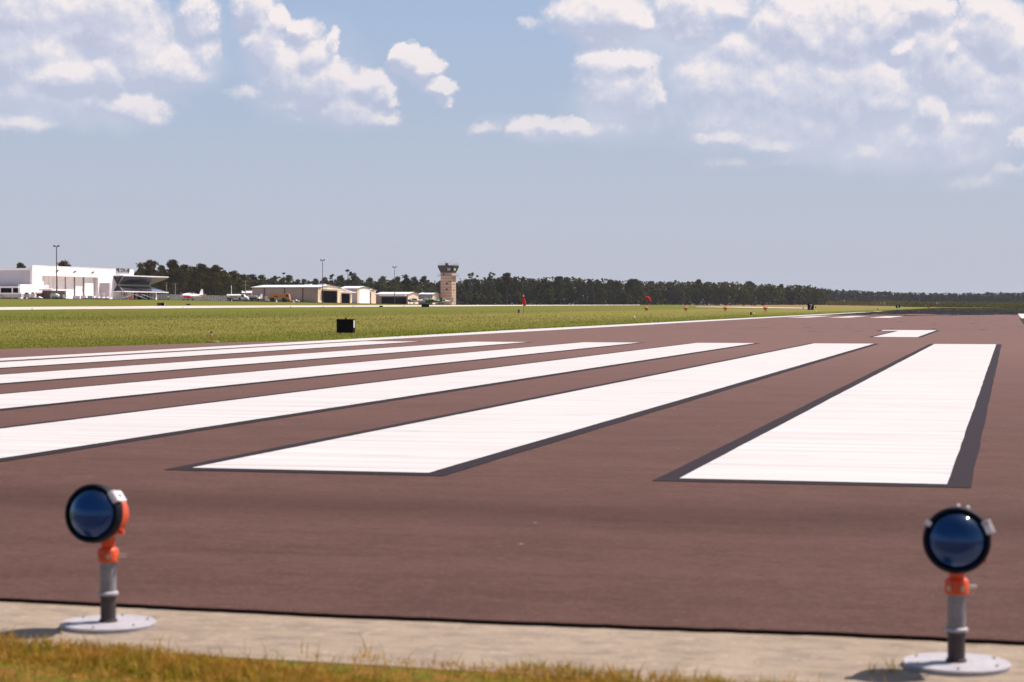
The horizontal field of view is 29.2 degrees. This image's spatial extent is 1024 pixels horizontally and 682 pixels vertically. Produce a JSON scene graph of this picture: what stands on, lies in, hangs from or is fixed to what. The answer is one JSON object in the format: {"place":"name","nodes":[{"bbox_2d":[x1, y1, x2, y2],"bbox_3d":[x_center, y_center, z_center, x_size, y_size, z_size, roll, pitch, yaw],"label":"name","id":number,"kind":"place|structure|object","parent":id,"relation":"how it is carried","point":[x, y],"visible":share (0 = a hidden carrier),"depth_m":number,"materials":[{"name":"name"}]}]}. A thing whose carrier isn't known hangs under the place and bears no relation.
{"place":"outdoors","nodes":[
{"label":"outdoors","id":0,"kind":"place"},
{"bbox_2d":[6,298,445,304],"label":"apron","id":1,"kind":"object","parent":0,"point":[141,299],"visible":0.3,"depth_m":668.37,"materials":[{"name":"concrete"}]},
{"bbox_2d":[0,293,23,298],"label":"long trailer","id":2,"kind":"object","parent":1,"relation":"on","point":[12,295],"visible":1,"depth_m":558.60,"materials":[{"name":"silver metal"}]},
{"bbox_2d":[31,289,68,298],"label":"brick office","id":3,"kind":"structure","parent":1,"relation":"on","point":[45,293],"depth_m":572.15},
{"bbox_2d":[53,245,59,293],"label":"light mast","id":4,"kind":"object","parent":1,"relation":"on","point":[56,265],"visible":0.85,"depth_m":559.55,"materials":[{"name":"metal"}]},
{"bbox_2d":[0,265,133,299],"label":"aircraft hangar","id":5,"kind":"structure","parent":1,"relation":"on","point":[81,281],"depth_m":627.47,"materials":[{"name":"white metal"}]},
{"bbox_2d":[1,288,17,291],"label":"annex window","id":6,"kind":"structure","parent":5,"relation":"in","point":[2,289],"depth_m":593.88,"materials":[{"name":"glass"}]},
{"bbox_2d":[44,276,48,288],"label":"sliding door","id":7,"kind":"structure","parent":5,"relation":"in","point":[46,278],"depth_m":613.18,"materials":[{"name":"metal"}]},
{"bbox_2d":[49,276,52,288],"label":"sliding door","id":8,"kind":"structure","parent":5,"relation":"in","point":[50,277],"depth_m":617.76,"materials":[{"name":"metal"}]},
{"bbox_2d":[53,276,57,288],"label":"sliding door","id":9,"kind":"structure","parent":5,"relation":"in","point":[54,277],"depth_m":621.70,"materials":[{"name":"metal"}]},
{"bbox_2d":[58,276,64,288],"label":"sliding door","id":10,"kind":"structure","parent":5,"relation":"in","point":[61,280],"depth_m":626.65,"materials":[{"name":"metal"}]},
{"bbox_2d":[66,277,73,298],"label":"sliding door","id":11,"kind":"structure","parent":5,"relation":"in","point":[69,280],"depth_m":632.49,"materials":[{"name":"metal"}]},
{"bbox_2d":[75,277,82,298],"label":"sliding door","id":12,"kind":"structure","parent":5,"relation":"in","point":[78,280],"depth_m":638.23,"materials":[{"name":"metal"}]},
{"bbox_2d":[84,277,93,295],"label":"sliding door","id":13,"kind":"structure","parent":5,"relation":"in","point":[88,281],"depth_m":644.81,"materials":[{"name":"metal"}]},
{"bbox_2d":[113,274,168,299],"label":"terminal building","id":14,"kind":"structure","parent":1,"relation":"on","point":[137,285],"depth_m":678.84,"materials":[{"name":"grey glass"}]},
{"bbox_2d":[179,289,202,299],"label":"trainer plane","id":15,"kind":"object","parent":1,"relation":"on","point":[189,295],"visible":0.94,"depth_m":720.41,"materials":[{"name":"white paint"}]},
{"bbox_2d":[169,294,226,300],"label":"chain link fence","id":16,"kind":"object","parent":1,"relation":"on","point":[207,297],"visible":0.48,"depth_m":784.16,"materials":[{"name":"metal"}]},
{"bbox_2d":[238,291,251,300],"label":"metal shed","id":17,"kind":"structure","parent":1,"relation":"on","point":[248,293],"depth_m":900.40,"materials":[{"name":"metal"}]},
{"bbox_2d":[251,284,355,302],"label":"metal hangar","id":18,"kind":"structure","parent":1,"relation":"on","point":[309,293],"depth_m":764.97,"materials":[{"name":"metal"}]},
{"bbox_2d":[341,286,370,303],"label":"metal hangar","id":19,"kind":"structure","parent":1,"relation":"on","point":[361,294],"depth_m":834.40,"materials":[{"name":"metal"}]},
{"bbox_2d":[359,289,369,303],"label":"hangar door","id":20,"kind":"structure","parent":19,"relation":"in","point":[364,294],"depth_m":838.73,"materials":[{"name":"metal"}]},
{"bbox_2d":[370,289,376,303],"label":"metal hangar","id":21,"kind":"structure","parent":1,"relation":"on","point":[372,296],"depth_m":873.40,"materials":[{"name":"metal"}]},
{"bbox_2d":[375,292,418,303],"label":"metal hangar","id":22,"kind":"structure","parent":1,"relation":"on","point":[388,297],"depth_m":852.03,"materials":[{"name":"metal"}]},
{"bbox_2d":[418,292,440,304],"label":"metal hangar","id":23,"kind":"structure","parent":1,"relation":"on","point":[429,295],"depth_m":873.39,"materials":[{"name":"metal"}]},
{"bbox_2d":[0,305,572,309],"bbox_3d":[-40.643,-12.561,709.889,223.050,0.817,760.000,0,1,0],"label":"taxiway","id":24,"kind":"structure","parent":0,"point":[99,307],"depth_m":510.14,"materials":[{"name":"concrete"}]},
{"bbox_2d":[0,310,866,348],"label":"grass","id":25,"kind":"structure","parent":0,"point":[132,337],"depth_m":105.39,"materials":[{"name":"green plant"}]},
{"bbox_2d":[0,299,969,681],"bbox_3d":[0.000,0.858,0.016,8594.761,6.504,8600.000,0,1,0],"label":"ground","id":26,"kind":"structure","parent":0,"point":[510,311],"depth_m":167.52,"materials":[{"name":"green plant"}]},
{"bbox_2d":[57,260,71,266],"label":"pine tree","id":27,"kind":"object","parent":26,"relation":"on","point":[65,263],"visible":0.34,"depth_m":767.79,"materials":[{"name":"green plant"}]},
{"bbox_2d":[136,262,145,275],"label":"pine tree","id":28,"kind":"object","parent":26,"relation":"on","point":[141,271],"visible":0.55,"depth_m":833.39,"materials":[{"name":"green plant"}]},
{"bbox_2d":[144,259,160,284],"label":"pine tree","id":29,"kind":"object","parent":26,"relation":"on","point":[149,268],"visible":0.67,"depth_m":838.28,"materials":[{"name":"green plant"}]},
{"bbox_2d":[155,280,165,299],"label":"pine tree","id":30,"kind":"object","parent":26,"relation":"on","point":[161,284],"visible":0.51,"depth_m":847.19,"materials":[{"name":"green plant"}]},
{"bbox_2d":[155,265,166,289],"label":"pine tree","id":31,"kind":"object","parent":26,"relation":"on","point":[160,267],"visible":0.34,"depth_m":884.86,"materials":[{"name":"green plant"}]},
{"bbox_2d":[165,276,176,299],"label":"pine tree","id":32,"kind":"object","parent":26,"relation":"on","point":[169,288],"visible":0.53,"depth_m":857.77,"materials":[{"name":"green plant"}]},
{"bbox_2d":[159,259,184,295],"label":"pine tree","id":33,"kind":"object","parent":26,"relation":"on","point":[172,265],"visible":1,"depth_m":840.50,"materials":[{"name":"green plant"}]},
{"bbox_2d":[176,276,187,299],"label":"pine tree","id":34,"kind":"object","parent":26,"relation":"on","point":[180,287],"visible":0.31,"depth_m":865.73,"materials":[{"name":"green plant"}]},
{"bbox_2d":[173,264,191,299],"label":"pine tree","id":35,"kind":"object","parent":26,"relation":"on","point":[183,269],"visible":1,"depth_m":840.46,"materials":[{"name":"green plant"}]},
{"bbox_2d":[186,278,196,299],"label":"pine tree","id":36,"kind":"object","parent":26,"relation":"on","point":[189,286],"visible":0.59,"depth_m":865.80,"materials":[{"name":"green plant"}]},
{"bbox_2d":[190,263,210,288],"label":"pine tree","id":37,"kind":"object","parent":26,"relation":"on","point":[201,269],"visible":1,"depth_m":843.59,"materials":[{"name":"green plant"}]},
{"bbox_2d":[195,276,206,298],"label":"pine tree","id":38,"kind":"object","parent":26,"relation":"on","point":[199,285],"visible":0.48,"depth_m":864.13,"materials":[{"name":"green plant"}]},
{"bbox_2d":[152,268,251,300],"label":"woodland","id":39,"kind":"object","parent":26,"relation":"on","point":[229,276],"visible":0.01,"depth_m":930.18,"materials":[{"name":"plant"}]},
{"bbox_2d":[203,272,213,300],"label":"pine tree","id":40,"kind":"object","parent":26,"relation":"on","point":[206,290],"visible":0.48,"depth_m":869.50,"materials":[{"name":"green plant"}]},
{"bbox_2d":[207,264,224,300],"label":"pine tree","id":41,"kind":"object","parent":26,"relation":"on","point":[215,270],"visible":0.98,"depth_m":844.09,"materials":[{"name":"green plant"}]},
{"bbox_2d":[210,275,224,300],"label":"pine tree","id":42,"kind":"object","parent":26,"relation":"on","point":[218,287],"visible":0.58,"depth_m":870.43,"materials":[{"name":"green plant"}]},
{"bbox_2d":[211,267,229,299],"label":"pine tree","id":43,"kind":"object","parent":26,"relation":"on","point":[224,271],"visible":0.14,"depth_m":905.82,"materials":[{"name":"green plant"}]},
{"bbox_2d":[216,272,230,300],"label":"pine tree","id":44,"kind":"object","parent":26,"relation":"on","point":[225,278],"visible":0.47,"depth_m":881.52,"materials":[{"name":"green plant"}]},
{"bbox_2d":[226,279,236,294],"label":"pine tree","id":45,"kind":"object","parent":26,"relation":"on","point":[228,282],"visible":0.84,"depth_m":864.40,"materials":[{"name":"green plant"}]},
{"bbox_2d":[228,273,238,293],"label":"pine tree","id":46,"kind":"object","parent":26,"relation":"on","point":[234,277],"visible":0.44,"depth_m":889.53,"materials":[{"name":"green plant"}]},
{"bbox_2d":[226,294,248,300],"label":"fuel truck","id":47,"kind":"object","parent":26,"relation":"on","point":[229,297],"visible":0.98,"depth_m":704.03,"materials":[{"name":"white paint"}]},
{"bbox_2d":[235,279,244,300],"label":"pine tree","id":48,"kind":"object","parent":26,"relation":"on","point":[240,285],"visible":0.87,"depth_m":872.94,"materials":[{"name":"green plant"}]},
{"bbox_2d":[237,274,248,290],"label":"pine tree","id":49,"kind":"object","parent":26,"relation":"on","point":[243,277],"visible":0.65,"depth_m":913.46,"materials":[{"name":"green plant"}]},
{"bbox_2d":[247,274,258,286],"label":"pine tree","id":50,"kind":"object","parent":26,"relation":"on","point":[252,276],"visible":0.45,"depth_m":1102.61,"materials":[{"name":"green plant"}]},
{"bbox_2d":[268,293,290,301],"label":"fire truck","id":51,"kind":"object","parent":26,"relation":"on","point":[282,297],"visible":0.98,"depth_m":730.53,"materials":[{"name":"orange paint"}]},
{"bbox_2d":[278,272,292,284],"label":"pine tree","id":52,"kind":"object","parent":26,"relation":"on","point":[284,278],"visible":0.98,"depth_m":1049.52,"materials":[{"name":"green plant"}]},
{"bbox_2d":[336,318,354,333],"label":"airfield sign","id":53,"kind":"object","parent":26,"relation":"on","point":[345,325],"visible":0.96,"depth_m":79.79,"materials":[{"name":"metal"}]},
{"bbox_2d":[339,269,356,285],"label":"pine tree","id":54,"kind":"object","parent":26,"relation":"on","point":[350,274],"visible":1,"depth_m":1049.35,"materials":[{"name":"green plant"}]},
{"bbox_2d":[243,278,462,304],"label":"woodland","id":55,"kind":"object","parent":26,"relation":"on","point":[433,285],"visible":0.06,"depth_m":1185.94,"materials":[{"name":"plant"}]},
{"bbox_2d":[348,275,360,285],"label":"pine tree","id":56,"kind":"object","parent":26,"relation":"on","point":[354,282],"visible":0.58,"depth_m":1050.67,"materials":[{"name":"green plant"}]},
{"bbox_2d":[374,278,386,292],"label":"broadleaf tree","id":57,"kind":"object","parent":26,"relation":"on","point":[380,280],"visible":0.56,"depth_m":1171.63,"materials":[{"name":"green plant"}]},
{"bbox_2d":[399,274,414,291],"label":"pine tree","id":58,"kind":"object","parent":26,"relation":"on","point":[406,280],"visible":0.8,"depth_m":1058.20,"materials":[{"name":"green plant"}]},
{"bbox_2d":[407,297,425,303],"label":"light aeroplane","id":59,"kind":"object","parent":26,"relation":"on","point":[414,300],"visible":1,"depth_m":799.27,"materials":[{"name":"white paint"}]},
{"bbox_2d":[424,297,441,304],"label":"light aeroplane","id":60,"kind":"object","parent":26,"relation":"on","point":[430,301],"visible":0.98,"depth_m":804.28,"materials":[{"name":"green paint"}]},
{"bbox_2d":[0,622,885,681],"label":"grass","id":61,"kind":"structure","parent":26,"relation":"on","point":[193,667],"depth_m":6.35,"materials":[{"name":"yellow"}]},
{"bbox_2d":[437,260,458,304],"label":"control tower","id":62,"kind":"structure","parent":26,"relation":"on","point":[448,274],"depth_m":880.63,"materials":[{"name":"beige concrete"}]},
{"bbox_2d":[459,293,469,304],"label":"broadleaf tree","id":63,"kind":"object","parent":26,"relation":"on","point":[463,295],"visible":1,"depth_m":1119.28,"materials":[{"name":"green plant"}]},
{"bbox_2d":[463,272,478,293],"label":"pine tree","id":64,"kind":"object","parent":26,"relation":"on","point":[472,279],"visible":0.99,"depth_m":1179.30,"materials":[{"name":"green plant"}]},
{"bbox_2d":[473,281,481,304],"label":"pine tree","id":65,"kind":"object","parent":26,"relation":"on","point":[478,291],"visible":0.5,"depth_m":1220.41,"materials":[{"name":"green plant"}]},
{"bbox_2d":[481,285,489,303],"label":"pine tree","id":66,"kind":"object","parent":26,"relation":"on","point":[485,290],"visible":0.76,"depth_m":1199.76,"materials":[{"name":"green plant"}]},
{"bbox_2d":[484,281,492,302],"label":"pine tree","id":67,"kind":"object","parent":26,"relation":"on","point":[489,286],"visible":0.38,"depth_m":1229.59,"materials":[{"name":"green plant"}]},
{"bbox_2d":[488,272,497,299],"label":"pine tree","id":68,"kind":"object","parent":26,"relation":"on","point":[490,276],"visible":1,"depth_m":1189.07,"materials":[{"name":"green plant"}]},
{"bbox_2d":[491,288,496,304],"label":"pine tree","id":69,"kind":"object","parent":26,"relation":"on","point":[493,294],"visible":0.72,"depth_m":1203.97,"materials":[{"name":"green plant"}]},
{"bbox_2d":[494,292,501,303],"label":"broadleaf tree","id":70,"kind":"object","parent":26,"relation":"on","point":[498,295],"visible":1,"depth_m":1119.04,"materials":[{"name":"green plant"}]},
{"bbox_2d":[494,278,505,304],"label":"pine tree","id":71,"kind":"object","parent":26,"relation":"on","point":[498,288],"visible":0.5,"depth_m":1234.20,"materials":[{"name":"green plant"}]},
{"bbox_2d":[500,285,509,304],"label":"pine tree","id":72,"kind":"object","parent":26,"relation":"on","point":[503,299],"visible":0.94,"depth_m":1201.20,"materials":[{"name":"green plant"}]},
{"bbox_2d":[498,272,513,304],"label":"pine tree","id":73,"kind":"object","parent":26,"relation":"on","point":[507,277],"visible":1,"depth_m":1194.39,"materials":[{"name":"green plant"}]},
{"bbox_2d":[511,284,519,303],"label":"pine tree","id":74,"kind":"object","parent":26,"relation":"on","point":[514,291],"visible":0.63,"depth_m":1219.08,"materials":[{"name":"green plant"}]},
{"bbox_2d":[512,291,521,303],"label":"broadleaf tree","id":75,"kind":"object","parent":26,"relation":"on","point":[517,294],"visible":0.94,"depth_m":1119.23,"materials":[{"name":"green plant"}]},
{"bbox_2d":[516,281,524,304],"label":"pine tree","id":76,"kind":"object","parent":26,"relation":"on","point":[520,285],"visible":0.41,"depth_m":1252.37,"materials":[{"name":"green plant"}]},
{"bbox_2d":[522,284,531,304],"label":"pine tree","id":77,"kind":"object","parent":26,"relation":"on","point":[526,291],"visible":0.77,"depth_m":1230.76,"materials":[{"name":"green plant"}]},
{"bbox_2d":[523,282,533,304],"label":"pine tree","id":78,"kind":"object","parent":26,"relation":"on","point":[529,285],"visible":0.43,"depth_m":1252.42,"materials":[{"name":"green plant"}]},
{"bbox_2d":[530,286,538,304],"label":"pine tree","id":79,"kind":"object","parent":26,"relation":"on","point":[536,293],"visible":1,"depth_m":1230.76,"materials":[{"name":"green plant"}]},
{"bbox_2d":[534,282,544,303],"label":"pine tree","id":80,"kind":"object","parent":26,"relation":"on","point":[540,285],"visible":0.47,"depth_m":1261.10,"materials":[{"name":"green plant"}]},
{"bbox_2d":[542,289,556,302],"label":"broadleaf tree","id":81,"kind":"object","parent":26,"relation":"on","point":[549,294],"visible":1,"depth_m":1118.28,"materials":[{"name":"green plant"}]},
{"bbox_2d":[553,276,566,304],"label":"pine tree","id":82,"kind":"object","parent":26,"relation":"on","point":[559,280],"visible":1,"depth_m":1228.80,"materials":[{"name":"green plant"}]},
{"bbox_2d":[555,287,565,304],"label":"pine tree","id":83,"kind":"object","parent":26,"relation":"on","point":[558,300],"visible":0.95,"depth_m":1240.71,"materials":[{"name":"green plant"}]},
{"bbox_2d":[564,281,573,303],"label":"pine tree","id":84,"kind":"object","parent":26,"relation":"on","point":[567,287],"visible":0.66,"depth_m":1276.95,"materials":[{"name":"green plant"}]},
{"bbox_2d":[569,286,574,303],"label":"pine tree","id":85,"kind":"object","parent":26,"relation":"on","point":[570,295],"visible":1,"depth_m":1259.57,"materials":[{"name":"green plant"}]},
{"bbox_2d":[574,285,584,304],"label":"pine tree","id":86,"kind":"object","parent":26,"relation":"on","point":[578,289],"visible":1,"depth_m":1262.60,"materials":[{"name":"green plant"}]},
{"bbox_2d":[574,282,587,300],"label":"pine tree","id":87,"kind":"object","parent":26,"relation":"on","point":[582,284],"visible":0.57,"depth_m":1277.44,"materials":[{"name":"green plant"}]},
{"bbox_2d":[586,281,594,302],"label":"pine tree","id":88,"kind":"object","parent":26,"relation":"on","point":[590,283],"visible":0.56,"depth_m":1296.94,"materials":[{"name":"green plant"}]},
{"bbox_2d":[587,288,595,301],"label":"pine tree","id":89,"kind":"object","parent":26,"relation":"on","point":[590,292],"visible":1,"depth_m":1265.63,"materials":[{"name":"green plant"}]},
{"bbox_2d":[597,288,607,304],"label":"broadleaf tree","id":90,"kind":"object","parent":26,"relation":"on","point":[602,290],"visible":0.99,"depth_m":1119.13,"materials":[{"name":"green plant"}]},
{"bbox_2d":[606,288,613,303],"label":"pine tree","id":91,"kind":"object","parent":26,"relation":"on","point":[610,295],"visible":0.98,"depth_m":1271.73,"materials":[{"name":"green plant"}]},
{"bbox_2d":[609,284,617,303],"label":"pine tree","id":92,"kind":"object","parent":26,"relation":"on","point":[614,291],"visible":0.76,"depth_m":1307.15,"materials":[{"name":"green plant"}]},
{"bbox_2d":[616,291,626,304],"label":"broadleaf tree","id":93,"kind":"object","parent":26,"relation":"on","point":[618,295],"visible":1,"depth_m":1118.71,"materials":[{"name":"green plant"}]},
{"bbox_2d":[624,285,631,304],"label":"pine tree","id":94,"kind":"object","parent":26,"relation":"on","point":[628,294],"visible":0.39,"depth_m":1295.16,"materials":[{"name":"green plant"}]},
{"bbox_2d":[626,279,638,304],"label":"pine tree","id":95,"kind":"object","parent":26,"relation":"on","point":[633,282],"visible":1,"depth_m":1279.22,"materials":[{"name":"green plant"}]},
{"bbox_2d":[634,285,643,304],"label":"pine tree","id":96,"kind":"object","parent":26,"relation":"on","point":[640,291],"visible":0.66,"depth_m":1328.97,"materials":[{"name":"green plant"}]},
{"bbox_2d":[456,276,831,304],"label":"woodland","id":97,"kind":"object","parent":26,"relation":"on","point":[797,296],"visible":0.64,"depth_m":1398.52,"materials":[{"name":"plant"}]},
{"bbox_2d":[695,279,704,304],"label":"pine tree","id":98,"kind":"object","parent":26,"relation":"on","point":[698,285],"visible":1,"depth_m":1398.99,"materials":[{"name":"green plant"}]},
{"bbox_2d":[819,299,1023,307],"bbox_3d":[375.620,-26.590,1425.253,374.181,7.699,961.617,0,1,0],"label":"scrub","id":99,"kind":"object","parent":26,"relation":"on","point":[1011,304],"visible":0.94,"depth_m":1364.03,"materials":[{"name":"green plant"}]},
{"bbox_2d":[820,288,1023,302],"bbox_3d":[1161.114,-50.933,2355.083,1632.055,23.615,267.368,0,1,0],"label":"woodland","id":100,"kind":"object","parent":26,"relation":"on","point":[942,297],"visible":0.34,"depth_m":2250.04,"materials":[{"name":"green"}]},
{"bbox_2d":[0,308,1023,641],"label":"runway","id":101,"kind":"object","parent":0,"point":[810,472],"visible":0.91,"depth_m":13.82,"materials":[{"name":"brown asphalt"}]},
{"bbox_2d":[0,599,1023,681],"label":"pavement","id":102,"kind":"structure","parent":0,"point":[833,657],"depth_m":6.89,"materials":[{"name":"concrete"}]},
{"bbox_2d":[60,484,155,633],"bbox_3d":[-1.489,0.785,7.251,0.348,0.538,0.352,0,1,0],"label":"runway end light","id":103,"kind":"object","parent":102,"relation":"on","point":[96,513],"visible":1,"depth_m":7.14,"materials":[{"name":"glass"}]},
{"bbox_2d":[666,656,903,677],"bbox_3d":[0.863,1.042,6.290,0.803,0.068,0.096,0,1,-8],"label":"weed tuft","id":104,"kind":"object","parent":102,"relation":"on","point":[892,671],"visible":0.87,"depth_m":6.34,"materials":[{"name":"green plant"}]},
{"bbox_2d":[902,504,1010,676],"bbox_3d":[1.456,0.796,6.443,0.348,0.547,0.353,0,1,0],"label":"runway end light","id":105,"kind":"object","parent":102,"relation":"on","point":[957,542],"visible":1,"depth_m":6.33,"materials":[{"name":"glass"}]},
{"bbox_2d":[0,0,1023,303],"label":"sky","id":106,"kind":"structure","parent":0,"point":[865,145],"materials":[{"name":"blue"}]},
{"bbox_2d":[734,307,790,307],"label":"taxiway","id":107,"kind":"structure","parent":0,"point":[762,307],"depth_m":579.80,"materials":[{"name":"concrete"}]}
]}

